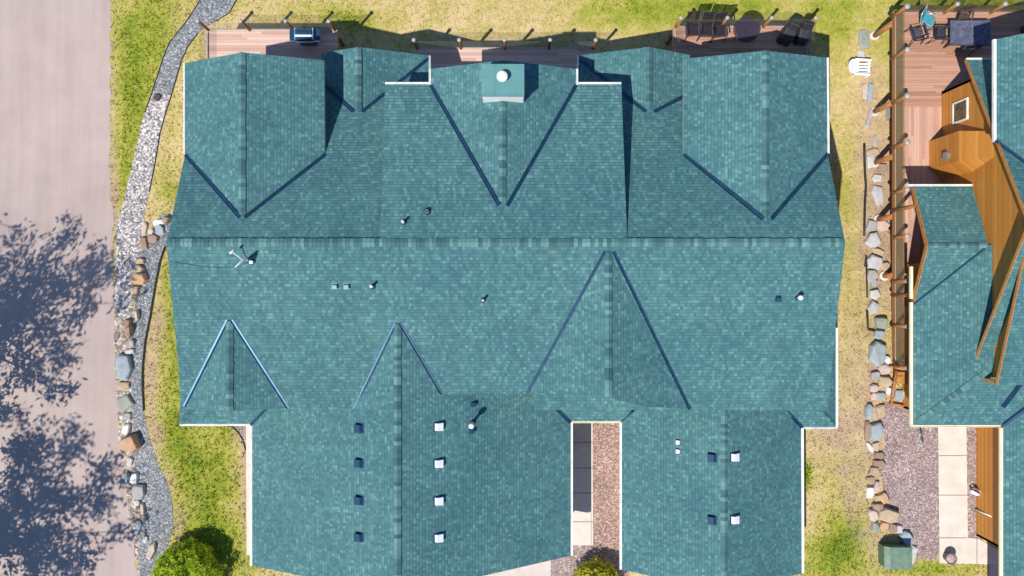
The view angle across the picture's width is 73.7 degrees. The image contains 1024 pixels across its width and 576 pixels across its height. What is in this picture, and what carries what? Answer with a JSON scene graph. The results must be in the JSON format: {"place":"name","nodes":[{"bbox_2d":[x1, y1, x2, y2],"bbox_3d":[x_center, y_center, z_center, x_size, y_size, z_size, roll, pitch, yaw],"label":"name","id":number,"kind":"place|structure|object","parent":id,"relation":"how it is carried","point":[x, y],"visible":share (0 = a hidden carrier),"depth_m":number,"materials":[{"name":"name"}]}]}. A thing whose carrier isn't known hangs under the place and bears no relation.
{"place":"outdoors","nodes":[
{"label":"outdoors","id":0,"kind":"place"},
{"bbox_2d":[0,0,136,575],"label":"road","id":1,"kind":"structure","parent":0,"point":[64,510],"depth_m":34.81,"materials":[{"name":"asphalt"}]},
{"bbox_2d":[131,212,172,575],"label":"gravel path","id":2,"kind":"structure","parent":0,"point":[157,521],"depth_m":34.19,"materials":[{"name":"gravel"}]},
{"bbox_2d":[152,0,235,94],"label":"gravel path","id":3,"kind":"structure","parent":0,"point":[207,12],"depth_m":35.99,"materials":[{"name":"gravel"}]},
{"bbox_2d":[485,560,550,575],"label":"driveway","id":4,"kind":"structure","parent":0,"point":[541,569],"depth_m":34.19,"materials":[{"name":"concrete"}]},
{"bbox_2d":[107,0,1023,575],"bbox_3d":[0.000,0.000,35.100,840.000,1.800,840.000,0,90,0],"label":"ground","id":5,"kind":"structure","parent":0,"point":[511,20],"depth_m":36.00,"materials":[{"name":"plant"}]},
{"bbox_2d":[115,354,132,379],"bbox_3d":[-19.430,3.973,34.219,0.814,0.417,1.342,0,90,0],"label":"stone","id":6,"kind":"object","parent":5,"relation":"on","point":[124,365],"visible":1,"depth_m":34.05,"materials":[{"name":"stone"}]},
{"bbox_2d":[117,382,130,390],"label":"stone","id":7,"kind":"object","parent":5,"relation":"on","point":[123,386],"visible":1,"depth_m":34.10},
{"bbox_2d":[116,394,134,411],"bbox_3d":[-19.413,5.768,34.173,0.895,0.297,0.747,-33,90,0],"label":"stone","id":8,"kind":"object","parent":5,"relation":"on","point":[125,403],"visible":1,"depth_m":34.05,"materials":[{"name":"stone"}]},
{"bbox_2d":[121,423,130,434],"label":"stone","id":9,"kind":"object","parent":5,"relation":"on","point":[126,429],"visible":1,"depth_m":34.01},
{"bbox_2d":[121,319,131,326],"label":"stone","id":10,"kind":"object","parent":5,"relation":"on","point":[126,322],"visible":0.94,"depth_m":34.38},
{"bbox_2d":[113,299,140,575],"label":"rubble strip","id":11,"kind":"object","parent":5,"relation":"on","point":[121,342],"visible":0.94,"depth_m":34.19,"materials":[{"name":"stone"}]},
{"bbox_2d":[124,325,133,337],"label":"stone","id":12,"kind":"object","parent":5,"relation":"on","point":[128,331],"visible":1,"depth_m":34.25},
{"bbox_2d":[120,434,141,452],"bbox_3d":[-19.047,7.795,34.012,0.879,0.616,0.910,-22,90,0],"label":"stone","id":13,"kind":"object","parent":5,"relation":"on","point":[130,444],"visible":1,"depth_m":33.73,"materials":[{"name":"stone"}]},
{"bbox_2d":[129,472,138,483],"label":"stone","id":14,"kind":"object","parent":5,"relation":"on","point":[134,478],"visible":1,"depth_m":34.02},
{"bbox_2d":[131,286,139,296],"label":"stone","id":15,"kind":"object","parent":5,"relation":"on","point":[134,291],"visible":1,"depth_m":34.75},
{"bbox_2d":[134,521,142,533],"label":"stone","id":16,"kind":"object","parent":5,"relation":"on","point":[139,524],"visible":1,"depth_m":34.07,"materials":[{"name":"stone"}]},
{"bbox_2d":[135,506,141,516],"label":"stone","id":17,"kind":"object","parent":5,"relation":"on","point":[137,512],"visible":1,"depth_m":34.05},
{"bbox_2d":[132,483,145,499],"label":"stone","id":18,"kind":"object","parent":5,"relation":"on","point":[138,491],"visible":1,"depth_m":33.98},
{"bbox_2d":[134,265,144,272],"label":"stone","id":19,"kind":"object","parent":5,"relation":"on","point":[139,269],"visible":0.94,"depth_m":34.94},
{"bbox_2d":[114,95,170,317],"bbox_3d":[-19.560,-4.404,35.315,1.821,1.354,11.961,7,90,0],"label":"white gravel bed","id":20,"kind":"object","parent":5,"relation":"on","point":[129,225],"visible":1,"depth_m":35.74,"materials":[{"name":"gravel"}]},
{"bbox_2d":[131,273,148,285],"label":"stone","id":21,"kind":"object","parent":20,"relation":"on","point":[139,279],"visible":1,"depth_m":34.76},
{"bbox_2d":[139,237,147,249],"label":"stone","id":22,"kind":"object","parent":20,"relation":"on","point":[143,241],"visible":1,"depth_m":35.24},
{"bbox_2d":[141,222,147,234],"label":"stone","id":23,"kind":"object","parent":20,"relation":"on","point":[144,228],"visible":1,"depth_m":35.43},
{"bbox_2d":[140,502,145,515],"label":"stone","id":24,"kind":"object","parent":5,"relation":"on","point":[142,508],"visible":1,"depth_m":34.05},
{"bbox_2d":[146,541,156,559],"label":"stone","id":25,"kind":"object","parent":5,"relation":"on","point":[152,549],"visible":1,"depth_m":34.00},
{"bbox_2d":[141,247,164,410],"bbox_3d":[-18.330,1.999,34.716,0.337,1.236,8.300,3,90,0],"label":"lawn edging","id":26,"kind":"object","parent":5,"relation":"on","point":[147,329],"visible":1,"depth_m":34.48,"materials":[{"name":"black rubber"}]},
{"bbox_2d":[147,235,158,242],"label":"stone","id":27,"kind":"object","parent":5,"relation":"on","point":[153,238],"visible":1,"depth_m":35.28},
{"bbox_2d":[155,224,164,235],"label":"stone","id":28,"kind":"object","parent":5,"relation":"on","point":[159,230],"visible":1,"depth_m":35.38,"materials":[{"name":"stone"}]},
{"bbox_2d":[144,0,199,111],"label":"lawn edging","id":29,"kind":"object","parent":5,"relation":"on","point":[165,52],"visible":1,"depth_m":35.94,"materials":[{"name":"black rubber"}]},
{"bbox_2d":[149,33,197,190],"bbox_3d":[-18.001,-9.307,35.881,0.482,0.192,8.779,17,90,0],"label":"lawn edging","id":30,"kind":"object","parent":5,"relation":"on","point":[167,107],"visible":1,"depth_m":35.94,"materials":[{"name":"black rubber"}]},
{"bbox_2d":[150,537,226,575],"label":"round shrub","id":31,"kind":"object","parent":5,"relation":"on","point":[192,566],"visible":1,"depth_m":32.91,"materials":[{"name":"green plant"}]},
{"bbox_2d":[233,426,245,448],"bbox_3d":[-13.450,7.178,34.192,0.844,0.001,1.769,-33,90,0],"label":"gravel corner","id":32,"kind":"object","parent":5,"relation":"on","point":[241,430],"visible":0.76,"depth_m":34.19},
{"bbox_2d":[246,426,249,554],"bbox_3d":[-13.065,10.113,34.150,0.481,0.001,6.493,0,90,0],"label":"concrete strip","id":33,"kind":"object","parent":5,"relation":"on","point":[248,488],"visible":0.49,"depth_m":34.15,"materials":[{"name":"concrete"}]},
{"bbox_2d":[196,19,344,59],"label":"wooden deck","id":34,"kind":"structure","parent":5,"relation":"on","point":[224,42],"depth_m":34.08,"materials":[{"name":"red wood"}]},
{"bbox_2d":[290,28,319,45],"bbox_3d":[-10.091,-12.280,33.524,1.480,1.108,0.675,0,90,0],"label":"barbecue grill","id":35,"kind":"object","parent":34,"relation":"on","point":[306,37],"visible":1,"depth_m":33.21,"materials":[{"name":"blue metal"}]},
{"bbox_2d":[412,38,597,68],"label":"wooden deck","id":36,"kind":"structure","parent":5,"relation":"on","point":[549,55],"depth_m":34.08,"materials":[{"name":"red wood"}]},
{"bbox_2d":[166,47,844,575],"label":"apartment house","id":37,"kind":"structure","parent":5,"relation":"on","point":[434,321],"depth_m":29.01,"materials":[{"name":"teal"}]},
{"bbox_2d":[174,249,256,267],"bbox_3d":[-12.313,-1.188,27.756,3.636,0.925,0.758,0,90,0],"label":"antenna","id":38,"kind":"object","parent":37,"relation":"on","point":[251,261],"visible":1,"depth_m":27.84,"materials":[{"name":"white metal"}]},
{"bbox_2d":[573,423,592,544],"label":"entry walk","id":39,"kind":"structure","parent":5,"relation":"on","point":[582,492],"depth_m":34.17,"materials":[{"name":"concrete"}]},
{"bbox_2d":[551,545,622,575],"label":"grey gravel bed","id":40,"kind":"object","parent":5,"relation":"on","point":[566,566],"visible":0.57,"depth_m":34.19,"materials":[{"name":"gravel"}]},
{"bbox_2d":[571,555,619,575],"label":"round shrub","id":41,"kind":"object","parent":40,"relation":"on","point":[592,569],"visible":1,"depth_m":33.28,"materials":[{"name":"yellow plant"}]},
{"bbox_2d":[591,421,628,575],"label":"red gravel bed","id":42,"kind":"object","parent":5,"relation":"on","point":[606,490],"visible":0.41,"depth_m":34.19,"materials":[{"name":"gravel"}]},
{"bbox_2d":[666,16,817,57],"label":"wooden deck","id":43,"kind":"structure","parent":5,"relation":"on","point":[764,40],"depth_m":34.08,"materials":[{"name":"red wood"}]},
{"bbox_2d":[682,11,701,41],"bbox_3d":[8.857,-12.836,33.506,0.703,1.166,1.070,-4,90,0],"label":"sling chair","id":44,"kind":"object","parent":43,"relation":"on","point":[686,28],"visible":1,"depth_m":33.36,"materials":[{"name":"grey"}]},
{"bbox_2d":[696,11,716,41],"bbox_3d":[9.566,-12.809,33.506,0.703,1.166,1.070,3,90,0],"label":"sling chair","id":45,"kind":"object","parent":43,"relation":"on","point":[713,32],"visible":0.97,"depth_m":33.36,"materials":[{"name":"grey"}]},
{"bbox_2d":[709,12,728,42],"bbox_3d":[10.185,-12.782,33.506,0.703,1.166,1.070,-5,90,0],"label":"sling chair","id":46,"kind":"object","parent":43,"relation":"on","point":[725,25],"visible":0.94,"depth_m":33.36,"materials":[{"name":"grey"}]},
{"bbox_2d":[733,17,758,42],"bbox_3d":[11.449,-12.620,33.719,1.268,0.738,1.268,0,90,0],"label":"round table","id":47,"kind":"object","parent":43,"relation":"on","point":[745,30],"visible":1,"depth_m":33.36,"materials":[{"name":"black glass"}]},
{"bbox_2d":[776,20,800,46],"bbox_3d":[13.632,-12.514,33.568,0.764,1.050,0.964,24,90,0],"label":"covered chair","id":48,"kind":"object","parent":43,"relation":"on","point":[787,34],"visible":1,"depth_m":33.44,"materials":[{"name":"black fabric"}]},
{"bbox_2d":[792,21,814,46],"bbox_3d":[14.377,-12.514,33.570,0.764,1.052,0.964,8,90,0],"label":"covered chair","id":49,"kind":"object","parent":43,"relation":"on","point":[802,36],"visible":0.84,"depth_m":33.43,"materials":[{"name":"black fabric"}]},
{"bbox_2d":[804,458,813,492],"bbox_3d":[14.732,9.362,33.981,0.589,0.532,1.809,0,90,0],"label":"plant","id":50,"kind":"object","parent":5,"relation":"on","point":[807,477],"visible":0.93,"depth_m":34.04,"materials":[{"name":"green plant"}]},
{"bbox_2d":[849,58,871,77],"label":"lawn chair","id":51,"kind":"object","parent":5,"relation":"on","point":[854,66],"visible":1,"depth_m":35.55,"materials":[{"name":"white plastic"}]},
{"bbox_2d":[857,50,864,58],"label":"stone","id":52,"kind":"object","parent":5,"relation":"on","point":[860,53],"visible":0.64,"depth_m":35.91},
{"bbox_2d":[858,29,869,48],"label":"stone","id":53,"kind":"object","parent":5,"relation":"on","point":[863,37],"visible":1,"depth_m":35.89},
{"bbox_2d":[863,143,866,235],"bbox_3d":[18.473,-5.147,35.651,0.273,0.630,4.900,3,90,0],"label":"lawn edging","id":54,"kind":"object","parent":5,"relation":"on","point":[865,190],"visible":1,"depth_m":35.72,"materials":[{"name":"black rubber"}]},
{"bbox_2d":[862,82,867,99],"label":"stone","id":55,"kind":"object","parent":5,"relation":"on","point":[864,89],"visible":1,"depth_m":35.93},
{"bbox_2d":[864,256,867,297],"bbox_3d":[18.144,-0.597,34.997,0.183,0.502,2.188,4,90,0],"label":"lawn edging","id":56,"kind":"object","parent":5,"relation":"on","point":[865,263],"visible":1,"depth_m":34.95,"materials":[{"name":"black rubber"}]},
{"bbox_2d":[864,421,870,440],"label":"stone","id":57,"kind":"object","parent":5,"relation":"on","point":[867,428],"visible":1,"depth_m":34.03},
{"bbox_2d":[864,403,873,418],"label":"stone","id":58,"kind":"object","parent":5,"relation":"on","point":[868,410],"visible":1,"depth_m":33.95,"materials":[{"name":"stone"}]},
{"bbox_2d":[865,108,872,128],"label":"stone","id":59,"kind":"object","parent":5,"relation":"on","point":[868,119],"visible":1,"depth_m":35.91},
{"bbox_2d":[865,486,874,498],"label":"stone","id":60,"kind":"object","parent":5,"relation":"on","point":[869,491],"visible":1,"depth_m":34.01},
{"bbox_2d":[866,155,873,168],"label":"stone","id":61,"kind":"object","parent":5,"relation":"on","point":[870,161],"visible":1,"depth_m":35.84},
{"bbox_2d":[867,82,873,102],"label":"stone","id":62,"kind":"object","parent":5,"relation":"on","point":[870,92],"visible":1,"depth_m":35.84,"materials":[{"name":"stone"}]},
{"bbox_2d":[866,220,877,231],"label":"stone","id":63,"kind":"object","parent":5,"relation":"on","point":[871,225],"visible":1,"depth_m":35.43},
{"bbox_2d":[867,269,877,282],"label":"stone","id":64,"kind":"object","parent":5,"relation":"on","point":[872,274],"visible":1,"depth_m":34.88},
{"bbox_2d":[864,232,881,247],"bbox_3d":[18.678,-2.459,35.377,0.813,0.342,0.775,-36,90,0],"label":"stone","id":65,"kind":"object","parent":5,"relation":"on","point":[872,240],"visible":1,"depth_m":35.23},
{"bbox_2d":[867,300,878,313],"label":"stone","id":66,"kind":"object","parent":5,"relation":"on","point":[872,307],"visible":1,"depth_m":34.58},
{"bbox_2d":[867,508,878,521],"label":"stone","id":67,"kind":"object","parent":5,"relation":"on","point":[872,514],"visible":1,"depth_m":33.94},
{"bbox_2d":[866,148,879,155],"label":"stone","id":68,"kind":"object","parent":5,"relation":"on","point":[873,151],"visible":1,"depth_m":35.84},
{"bbox_2d":[867,466,879,475],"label":"stone","id":69,"kind":"object","parent":5,"relation":"on","point":[873,471],"visible":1,"depth_m":34.03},
{"bbox_2d":[869,383,878,391],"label":"stone","id":70,"kind":"object","parent":5,"relation":"on","point":[873,387],"visible":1,"depth_m":34.04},
{"bbox_2d":[867,254,882,269],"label":"stone","id":71,"kind":"object","parent":5,"relation":"on","point":[875,262],"visible":0.98,"depth_m":35.00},
{"bbox_2d":[869,289,880,299],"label":"stone","id":72,"kind":"object","parent":5,"relation":"on","point":[874,294],"visible":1,"depth_m":34.72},
{"bbox_2d":[870,371,879,379],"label":"stone","id":73,"kind":"object","parent":5,"relation":"on","point":[874,375],"visible":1,"depth_m":34.06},
{"bbox_2d":[870,521,879,531],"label":"stone","id":74,"kind":"object","parent":5,"relation":"on","point":[874,527],"visible":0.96,"depth_m":34.00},
{"bbox_2d":[871,442,879,451],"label":"stone","id":75,"kind":"object","parent":5,"relation":"on","point":[875,446],"visible":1,"depth_m":34.06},
{"bbox_2d":[870,174,881,181],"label":"stone","id":76,"kind":"object","parent":5,"relation":"on","point":[875,178],"visible":1,"depth_m":35.77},
{"bbox_2d":[873,480,879,491],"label":"stone","id":77,"kind":"object","parent":5,"relation":"on","point":[876,484],"visible":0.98,"depth_m":34.03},
{"bbox_2d":[870,422,883,440],"bbox_3d":[18.187,7.165,34.110,0.669,0.420,0.957,0,90,0],"label":"stone","id":78,"kind":"object","parent":5,"relation":"on","point":[876,430],"visible":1,"depth_m":33.92,"materials":[{"name":"stone"}]},
{"bbox_2d":[868,340,886,366],"bbox_3d":[18.334,3.304,34.266,0.819,0.480,1.287,10,90,0],"label":"stone","id":79,"kind":"object","parent":5,"relation":"on","point":[876,353],"visible":1,"depth_m":34.08,"materials":[{"name":"stone"}]},
{"bbox_2d":[871,185,883,205],"bbox_3d":[19.146,-4.810,35.807,0.632,0.266,1.162,0,90,0],"label":"stone","id":80,"kind":"object","parent":5,"relation":"on","point":[877,193],"visible":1,"depth_m":35.69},
{"bbox_2d":[871,502,883,510],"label":"stone","id":81,"kind":"object","parent":5,"relation":"on","point":[877,506],"visible":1,"depth_m":34.00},
{"bbox_2d":[871,248,884,255],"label":"stone","id":82,"kind":"object","parent":5,"relation":"on","point":[878,251],"visible":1,"depth_m":35.19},
{"bbox_2d":[873,330,884,339],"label":"stone","id":83,"kind":"object","parent":5,"relation":"on","point":[878,334],"visible":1,"depth_m":34.32,"materials":[{"name":"stone"}]},
{"bbox_2d":[872,459,885,467],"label":"stone","id":84,"kind":"object","parent":5,"relation":"on","point":[879,463],"visible":1,"depth_m":34.01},
{"bbox_2d":[873,451,884,458],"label":"stone","id":85,"kind":"object","parent":5,"relation":"on","point":[879,455],"visible":1,"depth_m":34.03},
{"bbox_2d":[875,404,885,418],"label":"stone","id":86,"kind":"object","parent":5,"relation":"on","point":[880,410],"visible":1,"depth_m":33.99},
{"bbox_2d":[874,317,887,328],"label":"stone","id":87,"kind":"object","parent":5,"relation":"on","point":[880,322],"visible":1,"depth_m":34.33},
{"bbox_2d":[876,392,885,399],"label":"stone","id":88,"kind":"object","parent":5,"relation":"on","point":[881,395],"visible":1,"depth_m":34.04,"materials":[{"name":"stone"}]},
{"bbox_2d":[877,164,887,173],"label":"stone","id":89,"kind":"object","parent":5,"relation":"on","point":[882,168],"visible":0.99,"depth_m":35.82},
{"bbox_2d":[876,363,890,374],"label":"stone","id":90,"kind":"object","parent":5,"relation":"on","point":[883,368],"visible":0.96,"depth_m":34.05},
{"bbox_2d":[877,221,889,230],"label":"stone","id":91,"kind":"object","parent":5,"relation":"on","point":[883,225],"visible":0.93,"depth_m":35.47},
{"bbox_2d":[878,491,889,503],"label":"stone","id":92,"kind":"object","parent":5,"relation":"on","point":[884,497],"visible":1,"depth_m":34.01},
{"bbox_2d":[879,521,888,531],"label":"stone","id":93,"kind":"object","parent":5,"relation":"on","point":[883,526],"visible":0.96,"depth_m":33.98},
{"bbox_2d":[877,376,892,387],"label":"stone","id":94,"kind":"object","parent":5,"relation":"on","point":[885,381],"visible":1,"depth_m":34.00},
{"bbox_2d":[880,262,889,270],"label":"stone","id":95,"kind":"object","parent":5,"relation":"on","point":[885,266],"visible":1,"depth_m":34.99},
{"bbox_2d":[877,506,899,522],"bbox_3d":[18.765,11.345,34.065,1.094,0.511,0.703,20,90,0],"label":"stone","id":96,"kind":"object","parent":5,"relation":"on","point":[887,515],"visible":0.98,"depth_m":33.85,"materials":[{"name":"stone"}]},
{"bbox_2d":[885,106,891,119],"bbox_3d":[19.974,-9.225,35.730,0.580,0.540,0.760,0,90,0],"label":"storage box","id":97,"kind":"object","parent":5,"relation":"on","point":[888,113],"visible":0.24,"depth_m":35.69,"materials":[{"name":"beige plastic"}]},
{"bbox_2d":[888,523,897,532],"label":"stone","id":98,"kind":"object","parent":5,"relation":"on","point":[893,527],"visible":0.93,"depth_m":33.98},
{"bbox_2d":[878,543,911,569],"bbox_3d":[18.957,13.265,33.860,1.280,0.880,1.105,0,90,0],"label":"utility box","id":99,"kind":"object","parent":5,"relation":"on","point":[894,556],"visible":1,"depth_m":33.44,"materials":[{"name":"green paint"}]},
{"bbox_2d":[894,389,903,400],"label":"stone","id":100,"kind":"object","parent":5,"relation":"on","point":[898,395],"visible":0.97,"depth_m":34.07,"materials":[{"name":"stone"}]},
{"bbox_2d":[898,530,913,545],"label":"stone","id":101,"kind":"object","parent":5,"relation":"on","point":[906,537],"visible":0.94,"depth_m":33.95,"materials":[{"name":"stone"}]},
{"bbox_2d":[910,545,917,564],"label":"stone","id":102,"kind":"object","parent":5,"relation":"on","point":[914,550],"visible":0.52,"depth_m":34.02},
{"bbox_2d":[875,400,981,560],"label":"neighbour gravel yard","id":103,"kind":"structure","parent":5,"relation":"on","point":[909,472],"depth_m":34.19,"materials":[{"name":"gravel"}]},
{"bbox_2d":[889,366,906,407],"bbox_3d":[19.422,4.938,33.880,1.168,0.648,2.218,0,90,0],"label":"wooden step","id":104,"kind":"object","parent":103,"relation":"on","point":[900,377],"visible":0.54,"depth_m":33.77,"materials":[{"name":"wood"}]},
{"bbox_2d":[970,487,979,495],"bbox_3d":[23.155,10.178,33.951,0.773,0.498,0.360,30,90,0],"label":"watering can","id":105,"kind":"object","parent":103,"relation":"on","point":[974,491],"visible":0.98,"depth_m":33.90,"materials":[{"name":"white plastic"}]},
{"bbox_2d":[870,2,1023,373],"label":"wooden deck","id":106,"kind":"structure","parent":5,"relation":"on","point":[924,76],"depth_m":34.13,"materials":[{"name":"red wood"}]},
{"bbox_2d":[903,23,933,46],"bbox_3d":[19.991,-12.464,33.564,0.710,1.144,0.878,-16,90,0],"label":"patio chair","id":107,"kind":"object","parent":106,"relation":"on","point":[913,30],"visible":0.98,"depth_m":33.62,"materials":[{"name":"metal"}]},
{"bbox_2d":[912,4,937,32],"bbox_3d":[20.418,-13.264,33.625,0.972,1.026,0.626,30,90,0],"label":"sling chair","id":108,"kind":"object","parent":106,"relation":"on","point":[927,19],"visible":0.95,"depth_m":33.70,"materials":[{"name":"teal fabric"}]},
{"bbox_2d":[925,24,949,44],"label":"patio chair","id":109,"kind":"object","parent":106,"relation":"on","point":[937,34],"visible":1,"depth_m":33.64,"materials":[{"name":"metal"}]},
{"bbox_2d":[949,3,978,27],"bbox_3d":[22.254,-13.345,33.588,0.680,1.094,0.839,14,90,0],"label":"patio chair","id":110,"kind":"object","parent":106,"relation":"on","point":[964,15],"visible":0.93,"depth_m":33.43,"materials":[{"name":"brown metal"}]},
{"bbox_2d":[943,20,990,47],"bbox_3d":[22.424,-12.492,33.758,2.000,0.745,1.250,0,90,0],"label":"patio table","id":111,"kind":"object","parent":106,"relation":"on","point":[970,33],"visible":0.93,"depth_m":33.38,"materials":[{"name":"grey tile"}]},
{"bbox_2d":[955,46,981,55],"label":"patio chair","id":112,"kind":"object","parent":106,"relation":"on","point":[968,48],"visible":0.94,"depth_m":33.64,"materials":[{"name":"metal"}]},
{"bbox_2d":[890,34,1023,575],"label":"cedar house","id":113,"kind":"structure","parent":5,"relation":"on","point":[963,337],"depth_m":31.15,"materials":[{"name":"teal"}]},
{"bbox_2d":[952,97,967,124],"bbox_3d":[21.464,-8.465,32.700,0.068,1.100,1.030,0,90,0],"label":"window","id":114,"kind":"structure","parent":113,"relation":"in","point":[959,108],"depth_m":32.68,"materials":[{"name":"white paint"}]},
{"bbox_2d":[938,427,998,563],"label":"neighbour walk","id":115,"kind":"structure","parent":5,"relation":"on","point":[953,516],"depth_m":34.17,"materials":[{"name":"concrete"}]},
{"bbox_2d":[943,552,956,564],"bbox_3d":[21.749,13.413,33.975,0.580,0.390,0.576,0,90,0],"label":"flower pot","id":116,"kind":"object","parent":115,"relation":"on","point":[949,558],"visible":1,"depth_m":33.83,"materials":[{"name":"ceramic"}]},
{"bbox_2d":[989,564,998,575],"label":"neighbour drive","id":117,"kind":"structure","parent":5,"relation":"on","point":[993,569],"depth_m":34.18,"materials":[{"name":"concrete"}]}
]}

